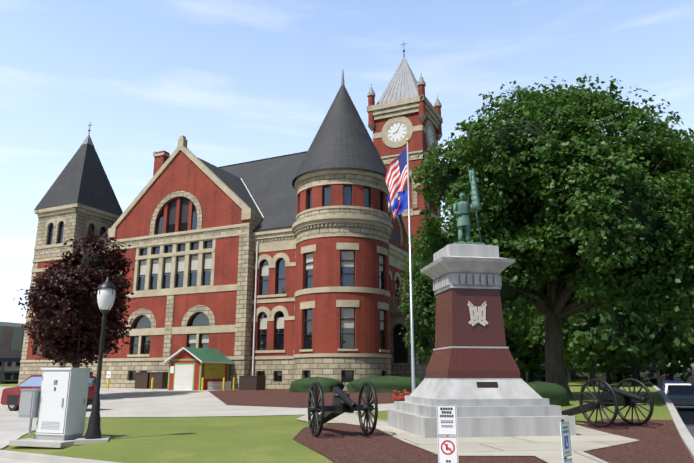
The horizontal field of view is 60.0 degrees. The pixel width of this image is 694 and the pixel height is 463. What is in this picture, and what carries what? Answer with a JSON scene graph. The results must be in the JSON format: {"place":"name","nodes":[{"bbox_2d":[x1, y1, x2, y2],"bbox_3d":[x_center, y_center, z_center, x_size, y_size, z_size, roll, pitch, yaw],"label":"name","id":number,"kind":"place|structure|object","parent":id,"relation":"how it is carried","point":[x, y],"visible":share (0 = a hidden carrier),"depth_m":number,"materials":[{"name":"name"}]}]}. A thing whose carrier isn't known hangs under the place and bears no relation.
{"place":"outdoors","nodes":[
{"label":"outdoors","id":0,"kind":"place"},
{"bbox_2d":[0,416,36,448],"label":"walkway","id":1,"kind":"structure","parent":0,"point":[13,428],"depth_m":18.87,"materials":[{"name":"concrete"}]},
{"bbox_2d":[0,387,394,416],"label":"parking","id":2,"kind":"structure","parent":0,"point":[123,402],"depth_m":29.67,"materials":[{"name":"concrete"}]},
{"bbox_2d":[0,375,95,410],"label":"car","id":3,"kind":"object","parent":2,"relation":"on","point":[10,397],"visible":0.31,"depth_m":28.32,"materials":[{"name":"red metal"}]},
{"bbox_2d":[0,382,671,462],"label":"lawn","id":4,"kind":"structure","parent":0,"point":[241,439],"depth_m":16.34,"materials":[{"name":"green plant"}]},
{"bbox_2d":[9,368,91,447],"bbox_3d":[-7.734,4.635,16.036,1.720,1.950,1.300,-4,-14,18],"label":"cabinet","id":5,"kind":"object","parent":4,"relation":"on","point":[55,405],"visible":0.98,"depth_m":15.81,"materials":[{"name":"metal"}]},
{"bbox_2d":[14,232,136,367],"bbox_3d":[-16.904,5.271,38.243,7.056,10.605,7.182,0,-14,1],"label":"purple tree","id":6,"kind":"object","parent":4,"relation":"on","point":[68,325],"visible":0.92,"depth_m":36.94,"materials":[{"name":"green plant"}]},
{"bbox_2d":[74,277,116,444],"bbox_3d":[-6.630,3.377,16.185,0.800,4.380,0.800,4,-14,-16],"label":"lamp","id":7,"kind":"object","parent":4,"relation":"on","point":[106,293],"visible":0.98,"depth_m":16.02,"materials":[{"name":"metal"}]},
{"bbox_2d":[18,43,442,390],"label":"courthouse building","id":8,"kind":"structure","parent":4,"relation":"on","point":[237,271],"depth_m":49.06,"materials":[{"name":"brick"}]},
{"bbox_2d":[208,389,410,407],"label":"mulch","id":9,"kind":"object","parent":4,"relation":"on","point":[274,398],"visible":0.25,"depth_m":33.37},
{"bbox_2d":[289,377,343,392],"bbox_3d":[-1.955,9.916,39.026,3.394,0.978,2.317,-6,-15,25],"label":"hedge","id":10,"kind":"object","parent":9,"relation":"on","point":[328,385],"visible":0.67,"depth_m":38.21,"materials":[{"name":"green plant"}]},
{"bbox_2d":[346,376,422,392],"bbox_3d":[2.620,9.626,37.988,5.304,1.030,2.528,-2,-14,8],"label":"hedge","id":11,"kind":"object","parent":9,"relation":"on","point":[385,384],"visible":0.73,"depth_m":36.92,"materials":[{"name":"green plant"}]},
{"bbox_2d":[397,235,435,364],"bbox_3d":[5.177,4.863,36.829,4.339,9.900,4.510,0,-14,1],"label":"small tree","id":12,"kind":"object","parent":9,"relation":"on","point":[424,306],"visible":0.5,"depth_m":36.30,"materials":[{"name":"green plant"}]},
{"bbox_2d":[385,138,415,391],"bbox_3d":[2.442,1.669,27.729,1.544,12.480,0.517,-8,-16,30],"label":"flagpole","id":13,"kind":"object","parent":4,"relation":"on","point":[396,178],"visible":0.94,"depth_m":28.43,"materials":[{"name":"silver metal"}]},
{"bbox_2d":[393,390,407,408],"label":"potted flowers","id":14,"kind":"object","parent":4,"relation":"on","point":[396,393],"visible":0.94,"depth_m":24.41,"materials":[{"name":"red plant"}]},
{"bbox_2d":[293,424,545,462],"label":"mulch","id":15,"kind":"object","parent":4,"relation":"on","point":[342,443],"visible":0.9,"depth_m":13.51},
{"bbox_2d":[308,382,377,436],"bbox_3d":[-0.427,5.138,17.624,1.850,1.450,4.036,4,-14,-18],"label":"cannon","id":16,"kind":"object","parent":15,"relation":"on","point":[337,407],"visible":1,"depth_m":16.70,"materials":[{"name":"metal"}]},
{"bbox_2d":[436,405,458,462],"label":"park sign","id":17,"kind":"object","parent":15,"relation":"on","point":[447,427],"visible":1,"depth_m":9.44,"materials":[{"name":"white metal"}]},
{"bbox_2d":[560,419,571,462],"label":"sign","id":18,"kind":"object","parent":15,"relation":"on","point":[565,439],"visible":1,"depth_m":8.49,"materials":[{"name":"white metal"}]},
{"bbox_2d":[503,297,533,362],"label":"tree","id":19,"kind":"object","parent":4,"relation":"on","point":[512,343],"visible":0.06,"depth_m":71.33,"materials":[{"name":"green plant"}]},
{"bbox_2d":[514,298,544,368],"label":"tree","id":20,"kind":"object","parent":4,"relation":"on","point":[526,347],"depth_m":88.04,"materials":[{"name":"green plant"}]},
{"bbox_2d":[515,317,546,382],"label":"tree","id":21,"kind":"object","parent":4,"relation":"on","point":[530,363],"visible":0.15,"depth_m":92.50,"materials":[{"name":"green plant"}]},
{"bbox_2d":[527,381,569,405],"bbox_3d":[8.291,7.017,26.084,2.334,1.030,1.896,5,-15,-22],"label":"hedge","id":22,"kind":"object","parent":4,"relation":"on","point":[555,394],"visible":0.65,"depth_m":25.39,"materials":[{"name":"green plant"}]},
{"bbox_2d":[405,74,693,400],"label":"tree","id":23,"kind":"object","parent":4,"relation":"on","point":[580,211],"visible":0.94,"depth_m":26.70,"materials":[{"name":"green plant"}]},
{"bbox_2d":[521,302,660,385],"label":"tree","id":24,"kind":"object","parent":4,"relation":"on","point":[593,339],"visible":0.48,"depth_m":57.62,"materials":[{"name":"green plant"}]},
{"bbox_2d":[543,328,641,383],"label":"tree","id":25,"kind":"object","parent":4,"relation":"on","point":[608,374],"depth_m":76.61,"materials":[{"name":"green plant"}]},
{"bbox_2d":[595,358,639,382],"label":"tree","id":26,"kind":"object","parent":4,"relation":"on","point":[613,375],"visible":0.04,"depth_m":91.41,"materials":[{"name":"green plant"}]},
{"bbox_2d":[579,419,693,462],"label":"mulch","id":27,"kind":"object","parent":4,"relation":"on","point":[660,441],"visible":0.79,"depth_m":14.28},
{"bbox_2d":[561,378,653,426],"bbox_3d":[8.039,5.546,19.665,1.850,1.450,4.036,6,-15,-25],"label":"cannon","id":28,"kind":"object","parent":27,"relation":"on","point":[616,397],"visible":0.98,"depth_m":18.71,"materials":[{"name":"metal"}]},
{"bbox_2d":[600,312,693,385],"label":"tree","id":29,"kind":"object","parent":4,"relation":"on","point":[663,342],"visible":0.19,"depth_m":61.54,"materials":[{"name":"green plant"}]},
{"bbox_2d":[0,322,693,388],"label":"background buildings","id":30,"kind":"structure","parent":0,"point":[11,339],"depth_m":94.44,"materials":[{"name":"concrete"}]},
{"bbox_2d":[0,382,693,462],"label":"curb","id":31,"kind":"structure","parent":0,"point":[7,456],"depth_m":14.41,"materials":[{"name":"concrete"}]},
{"bbox_2d":[0,0,693,323],"label":"sky","id":32,"kind":"structure","parent":0,"point":[242,81],"materials":[{"name":"blue"}]},
{"bbox_2d":[396,425,638,455],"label":"walk","id":33,"kind":"structure","parent":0,"point":[584,439],"depth_m":14.58,"materials":[{"name":"concrete"}]},
{"bbox_2d":[297,413,401,438],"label":"walk","id":34,"kind":"structure","parent":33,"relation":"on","point":[353,418],"depth_m":21.26,"materials":[{"name":"concrete"}]},
{"bbox_2d":[387,166,575,437],"bbox_3d":[3.824,1.970,19.200,4.300,8.510,4.300,2,-14,-9],"label":"monument","id":35,"kind":"object","parent":33,"relation":"on","point":[472,371],"visible":1,"depth_m":17.94,"materials":[{"name":"stone"}]},
{"bbox_2d":[534,451,607,462],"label":"walk","id":36,"kind":"structure","parent":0,"point":[581,457],"depth_m":11.90,"materials":[{"name":"concrete"}]},
{"bbox_2d":[660,389,693,437],"bbox_3d":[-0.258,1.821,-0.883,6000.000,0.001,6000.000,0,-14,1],"label":"road","id":37,"kind":"structure","parent":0,"point":[686,414],"depth_m":30.88,"materials":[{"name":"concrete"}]},
{"bbox_2d":[642,320,693,382],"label":"tree","id":38,"kind":"object","parent":37,"relation":"on","point":[686,361],"visible":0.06,"depth_m":69.89,"materials":[{"name":"green plant"}]},
{"bbox_2d":[661,380,683,391],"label":"car","id":39,"kind":"object","parent":37,"relation":"on","point":[663,382],"visible":0.06,"depth_m":49.53,"materials":[{"name":"blue metal"}]},
{"bbox_2d":[663,383,690,393],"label":"car","id":40,"kind":"object","parent":37,"relation":"on","point":[665,387],"visible":0.04,"depth_m":42.52,"materials":[{"name":"white metal"}]},
{"bbox_2d":[667,385,693,405],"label":"car","id":41,"kind":"object","parent":37,"relation":"on","point":[680,395],"visible":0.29,"depth_m":35.35,"materials":[{"name":"black"}]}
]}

